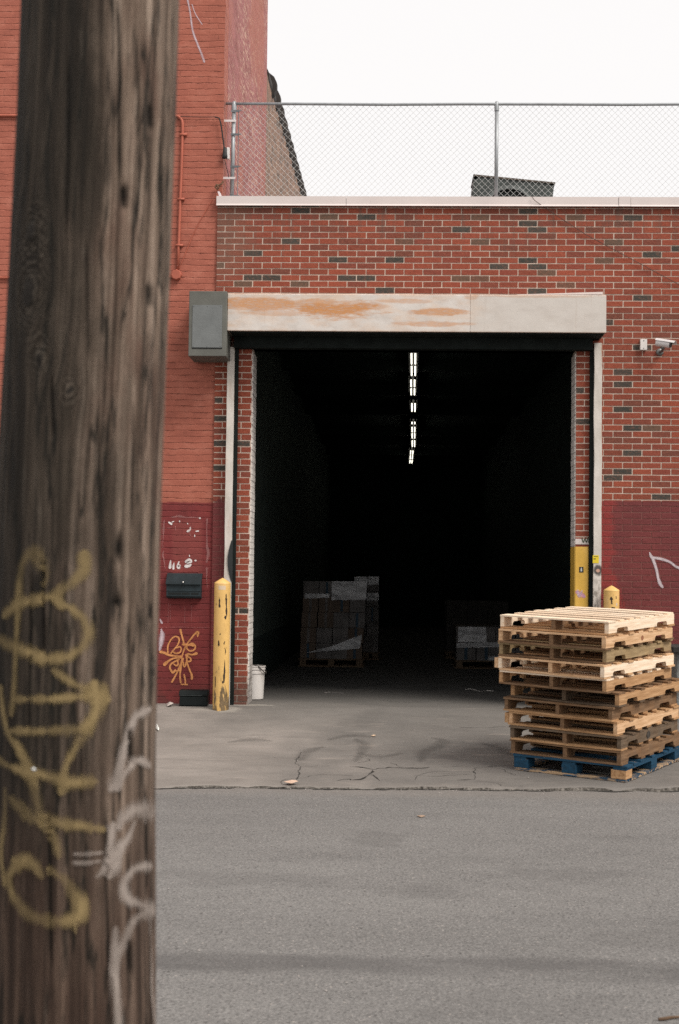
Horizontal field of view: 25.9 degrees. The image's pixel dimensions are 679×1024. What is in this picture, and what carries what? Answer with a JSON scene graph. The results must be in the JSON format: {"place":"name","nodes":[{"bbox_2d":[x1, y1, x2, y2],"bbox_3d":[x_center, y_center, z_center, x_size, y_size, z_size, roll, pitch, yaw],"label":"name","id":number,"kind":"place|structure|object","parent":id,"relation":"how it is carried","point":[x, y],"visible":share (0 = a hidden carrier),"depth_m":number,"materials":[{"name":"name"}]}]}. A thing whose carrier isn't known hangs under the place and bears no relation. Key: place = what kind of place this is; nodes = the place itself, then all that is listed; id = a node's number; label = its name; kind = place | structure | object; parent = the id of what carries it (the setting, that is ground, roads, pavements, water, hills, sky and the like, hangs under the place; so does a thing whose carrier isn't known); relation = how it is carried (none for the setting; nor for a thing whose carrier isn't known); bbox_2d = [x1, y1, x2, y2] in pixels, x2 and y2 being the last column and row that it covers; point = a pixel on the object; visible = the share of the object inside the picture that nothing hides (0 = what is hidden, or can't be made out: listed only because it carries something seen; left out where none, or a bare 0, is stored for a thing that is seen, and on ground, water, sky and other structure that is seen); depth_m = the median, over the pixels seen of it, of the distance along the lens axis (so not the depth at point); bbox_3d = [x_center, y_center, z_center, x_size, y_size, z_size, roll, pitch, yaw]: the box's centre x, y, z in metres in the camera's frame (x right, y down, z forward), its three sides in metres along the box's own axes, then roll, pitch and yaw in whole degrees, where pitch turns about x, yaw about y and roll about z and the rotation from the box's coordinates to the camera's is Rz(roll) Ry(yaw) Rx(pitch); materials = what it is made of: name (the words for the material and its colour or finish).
{"place":"outdoors","nodes":[
{"label":"outdoors","id":0,"kind":"place"},
{"bbox_2d":[264,626,540,691],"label":"warehouse floor","id":1,"kind":"structure","parent":0,"point":[411,658],"depth_m":22.32,"materials":[{"name":"concrete"}]},
{"bbox_2d":[298,581,366,666],"bbox_3d":[-0.089,1.804,24.075,1.080,1.366,1.172,1,-2,2],"label":"wrapped load","id":2,"kind":"object","parent":1,"relation":"on","point":[333,624],"visible":1,"depth_m":23.52,"materials":[{"name":"brown plastic"}]},
{"bbox_2d":[355,576,379,659],"bbox_3d":[0.483,1.860,26.132,0.460,1.446,1.021,1,-2,2],"label":"wrapped load","id":3,"kind":"object","parent":1,"relation":"on","point":[370,644],"visible":0.56,"depth_m":25.64,"materials":[{"name":"black plastic"}]},
{"bbox_2d":[443,600,507,658],"bbox_3d":[2.464,2.120,26.764,1.140,1.026,1.000,1,-2,2],"label":"wrapped load","id":4,"kind":"object","parent":1,"relation":"on","point":[484,612],"visible":0.47,"depth_m":26.28,"materials":[{"name":"black plastic"}]},
{"bbox_2d":[452,624,533,668],"bbox_3d":[2.502,2.182,24.020,1.290,0.666,1.170,1,-2,2],"label":"wrapped load","id":5,"kind":"object","parent":1,"relation":"on","point":[476,643],"visible":0.58,"depth_m":23.47,"materials":[{"name":"grey plastic"}]},
{"bbox_2d":[155,714,678,1023],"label":"road","id":6,"kind":"structure","parent":0,"point":[419,929],"depth_m":8.00,"materials":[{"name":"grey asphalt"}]},
{"bbox_2d":[0,0,178,1023],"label":"utility pole","id":7,"kind":"object","parent":6,"relation":"on","point":[82,410],"visible":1,"depth_m":2.84,"materials":[{"name":"brown wood"}]},
{"bbox_2d":[658,1016,678,1020],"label":"twig","id":8,"kind":"object","parent":6,"relation":"on","point":[666,1018],"visible":1,"depth_m":5.99,"materials":[{"name":"brown wood"}]},
{"bbox_2d":[155,688,678,791],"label":"pavement","id":9,"kind":"structure","parent":0,"point":[201,746],"depth_m":14.39,"materials":[{"name":"concrete"}]},
{"bbox_2d":[0,0,306,703],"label":"painted brick building","id":10,"kind":"structure","parent":9,"relation":"on","point":[222,52],"depth_m":16.76,"materials":[{"name":"brick"}]},
{"bbox_2d":[166,573,202,598],"bbox_3d":[-1.734,0.825,16.489,0.396,0.285,0.159,1,-2,2],"label":"mailbox","id":11,"kind":"object","parent":10,"relation":"attached to","point":[183,585],"visible":1,"depth_m":16.45,"materials":[{"name":"black metal"}]},
{"bbox_2d":[179,200,211,267],"bbox_3d":[-1.628,-3.145,16.732,0.369,0.784,0.009,1,-2,2],"label":"painted cable","id":12,"kind":"object","parent":10,"relation":"attached to","point":[193,233],"visible":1,"depth_m":16.73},
{"bbox_2d":[181,116,229,176],"bbox_3d":[-1.526,-4.137,16.755,0.563,0.704,0.090,1,-2,2],"label":"cable","id":13,"kind":"object","parent":10,"relation":"attached to","point":[226,153],"visible":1,"depth_m":16.73,"materials":[{"name":"white plastic"}]},
{"bbox_2d":[179,689,208,705],"bbox_3d":[-1.607,2.051,16.338,0.316,0.172,0.174,1,-2,2],"label":"bait box","id":14,"kind":"object","parent":9,"relation":"on","point":[194,697],"visible":1,"depth_m":16.26,"materials":[{"name":"black plastic"}]},
{"bbox_2d":[212,578,230,710],"bbox_3d":[-1.286,1.484,16.129,0.180,1.530,0.180,1,-2,2],"label":"bollard","id":15,"kind":"object","parent":9,"relation":"on","point":[221,642],"visible":0.98,"depth_m":16.06,"materials":[{"name":"yellow metal"}]},
{"bbox_2d":[252,664,266,699],"bbox_3d":[-1.002,1.965,17.175,0.313,0.411,0.294,1,-2,2],"label":"bucket","id":16,"kind":"object","parent":9,"relation":"on","point":[258,673],"visible":0.49,"depth_m":17.06,"materials":[{"name":"white plastic"}]},
{"bbox_2d":[285,780,297,782],"bbox_3d":[-0.406,2.269,12.471,0.090,0.021,0.121,-1,-3,35],"label":"dry leaf","id":17,"kind":"object","parent":9,"relation":"on","point":[291,781],"visible":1,"depth_m":12.44,"materials":[{"name":"beige plant"}]},
{"bbox_2d":[188,196,678,710],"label":"brick warehouse","id":18,"kind":"structure","parent":9,"relation":"on","point":[542,472],"depth_m":16.64,"materials":[{"name":"red brick"}]},
{"bbox_2d":[214,181,223,195],"bbox_3d":[-1.360,-3.655,16.703,0.107,0.182,0.032,1,-2,-4],"label":"iron hook","id":19,"kind":"object","parent":18,"relation":"on","point":[216,187],"visible":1,"depth_m":16.70,"materials":[{"name":"brown metal"}]},
{"bbox_2d":[408,446,414,463],"bbox_3d":[1.912,-1.496,39.314,0.140,0.100,4.512,1,-2,2],"label":"fluorescent light","id":20,"kind":"object","parent":18,"relation":"attached to","point":[411,455],"visible":0.99,"depth_m":38.81,"materials":[{"name":"glass"}]},
{"bbox_2d":[409,374,416,395],"bbox_3d":[1.234,-2.132,24.871,0.140,0.100,2.288,1,-2,3],"label":"fluorescent light","id":21,"kind":"object","parent":18,"relation":"attached to","point":[412,384],"visible":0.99,"depth_m":24.84,"materials":[{"name":"glass"}]},
{"bbox_2d":[410,437,415,447],"bbox_3d":[1.766,-1.673,35.308,0.140,0.100,2.009,1,-2,3],"label":"fluorescent light","id":22,"kind":"object","parent":18,"relation":"attached to","point":[413,441],"visible":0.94,"depth_m":35.32,"materials":[{"name":"glass"}]},
{"bbox_2d":[409,353,417,376],"bbox_3d":[1.111,-2.249,22.220,0.140,0.100,2.606,1,-2,3],"label":"fluorescent light","id":23,"kind":"object","parent":18,"relation":"attached to","point":[413,363],"visible":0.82,"depth_m":22.30,"materials":[{"name":"glass"}]},
{"bbox_2d":[410,397,416,412],"bbox_3d":[1.389,-2.004,27.779,0.140,0.100,1.637,1,-2,3],"label":"fluorescent light","id":24,"kind":"object","parent":18,"relation":"attached to","point":[413,403],"visible":1,"depth_m":27.53,"materials":[{"name":"glass"}]},
{"bbox_2d":[410,422,416,438],"bbox_3d":[1.633,-1.790,32.650,0.140,0.100,2.877,1,-2,3],"label":"fluorescent light","id":25,"kind":"object","parent":18,"relation":"attached to","point":[413,430],"visible":0.98,"depth_m":32.62,"materials":[{"name":"glass"}]},
{"bbox_2d":[410,417,416,424],"bbox_3d":[1.528,-1.882,30.560,0.140,0.100,0.734,1,-2,3],"label":"fluorescent light","id":26,"kind":"object","parent":18,"relation":"attached to","point":[413,419],"visible":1,"depth_m":30.24,"materials":[{"name":"glass"}]},
{"bbox_2d":[223,101,678,196],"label":"chain link fence","id":27,"kind":"object","parent":18,"relation":"on","point":[496,105],"visible":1,"depth_m":16.77,"materials":[{"name":"metal"}]},
{"bbox_2d":[471,174,554,196],"bbox_3d":[2.259,-3.695,19.611,1.129,1.418,0.628,1,-2,2],"label":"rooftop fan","id":28,"kind":"object","parent":18,"relation":"on","point":[526,189],"visible":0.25,"depth_m":19.34},
{"bbox_2d":[532,197,678,284],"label":"cable","id":29,"kind":"object","parent":18,"relation":"attached to","point":[604,244],"visible":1,"depth_m":16.53,"materials":[{"name":"black rubber"}]},
{"bbox_2d":[640,339,646,349],"bbox_3d":[3.384,-1.861,16.461,0.076,0.120,0.051,1,-2,2],"label":"junction box","id":30,"kind":"object","parent":18,"relation":"attached to","point":[643,344],"visible":1,"depth_m":16.44,"materials":[{"name":"white paint"}]},
{"bbox_2d":[655,338,676,355],"bbox_3d":[3.593,-1.833,16.328,0.232,0.176,0.299,1,-2,2],"label":"security camera","id":31,"kind":"object","parent":18,"relation":"attached to","point":[662,344],"visible":1,"depth_m":16.27,"materials":[{"name":"silver metal"}]},
{"bbox_2d":[513,743,678,782],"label":"block pallet","id":32,"kind":"object","parent":9,"relation":"on","point":[666,756],"visible":0.54,"depth_m":13.11,"materials":[{"name":"blue paint"}]},
{"bbox_2d":[510,731,678,765],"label":"wooden pallet","id":33,"kind":"object","parent":32,"relation":"on","point":[648,748],"visible":0.59,"depth_m":13.15,"materials":[{"name":"brown wood"}]},
{"bbox_2d":[509,711,677,750],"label":"wooden pallet","id":34,"kind":"object","parent":33,"relation":"on","point":[642,735],"visible":0.54,"depth_m":13.14,"materials":[{"name":"brown wood"}]},
{"bbox_2d":[505,703,678,735],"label":"wooden pallet","id":35,"kind":"object","parent":34,"relation":"on","point":[637,723],"visible":0.59,"depth_m":13.19,"materials":[{"name":"brown wood"}]},
{"bbox_2d":[503,683,676,721],"bbox_3d":[2.307,1.727,13.519,1.082,0.129,1.357,1,1,36],"label":"wooden pallet","id":36,"kind":"object","parent":35,"relation":"on","point":[630,708],"visible":0.52,"depth_m":13.17,"materials":[{"name":"brown wood"}]},
{"bbox_2d":[510,678,678,706],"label":"wooden pallet","id":37,"kind":"object","parent":36,"relation":"on","point":[623,696],"visible":0.59,"depth_m":13.19,"materials":[{"name":"beige wood"}]},
{"bbox_2d":[499,664,671,693],"bbox_3d":[2.254,1.479,13.469,1.067,0.126,1.354,1,1,36],"label":"wooden pallet","id":38,"kind":"object","parent":37,"relation":"on","point":[609,685],"visible":0.59,"depth_m":13.14,"materials":[{"name":"beige wood"}]},
{"bbox_2d":[494,652,674,678],"bbox_3d":[2.240,1.356,13.445,1.112,0.126,1.358,1,1,38],"label":"wooden pallet","id":39,"kind":"object","parent":38,"relation":"on","point":[626,667],"visible":0.63,"depth_m":13.12,"materials":[{"name":"brown wood"}]},
{"bbox_2d":[498,639,672,663],"bbox_3d":[2.251,1.230,13.470,1.080,0.126,1.358,1,1,36],"label":"wooden pallet","id":40,"kind":"object","parent":39,"relation":"on","point":[622,652],"visible":0.66,"depth_m":13.15,"materials":[{"name":"brown wood"}]},
{"bbox_2d":[498,625,673,649],"bbox_3d":[2.247,1.106,13.418,1.076,0.127,1.358,1,1,37],"label":"wooden pallet","id":41,"kind":"object","parent":40,"relation":"on","point":[619,638],"visible":0.6,"depth_m":13.10,"materials":[{"name":"brown wood"}]},
{"bbox_2d":[500,606,674,635],"bbox_3d":[2.261,0.981,13.438,1.080,0.125,1.356,1,1,37],"label":"wooden pallet","id":42,"kind":"object","parent":41,"relation":"on","point":[611,621],"visible":1,"depth_m":13.22,"materials":[{"name":"brown wood"}]},
{"bbox_2d":[604,585,618,608],"bbox_3d":[2.970,1.544,16.155,0.172,1.480,0.172,1,-2,2],"label":"bollard","id":43,"kind":"object","parent":9,"relation":"on","point":[611,596],"visible":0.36,"depth_m":16.11,"materials":[{"name":"yellow metal"}]},
{"bbox_2d":[668,644,678,722],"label":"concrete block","id":44,"kind":"structure","parent":9,"relation":"on","point":[675,668],"depth_m":15.62,"materials":[{"name":"grey concrete"}]},
{"bbox_2d":[267,0,678,196],"label":"sky","id":45,"kind":"structure","parent":0,"point":[319,51],"materials":[{"name":"white"}]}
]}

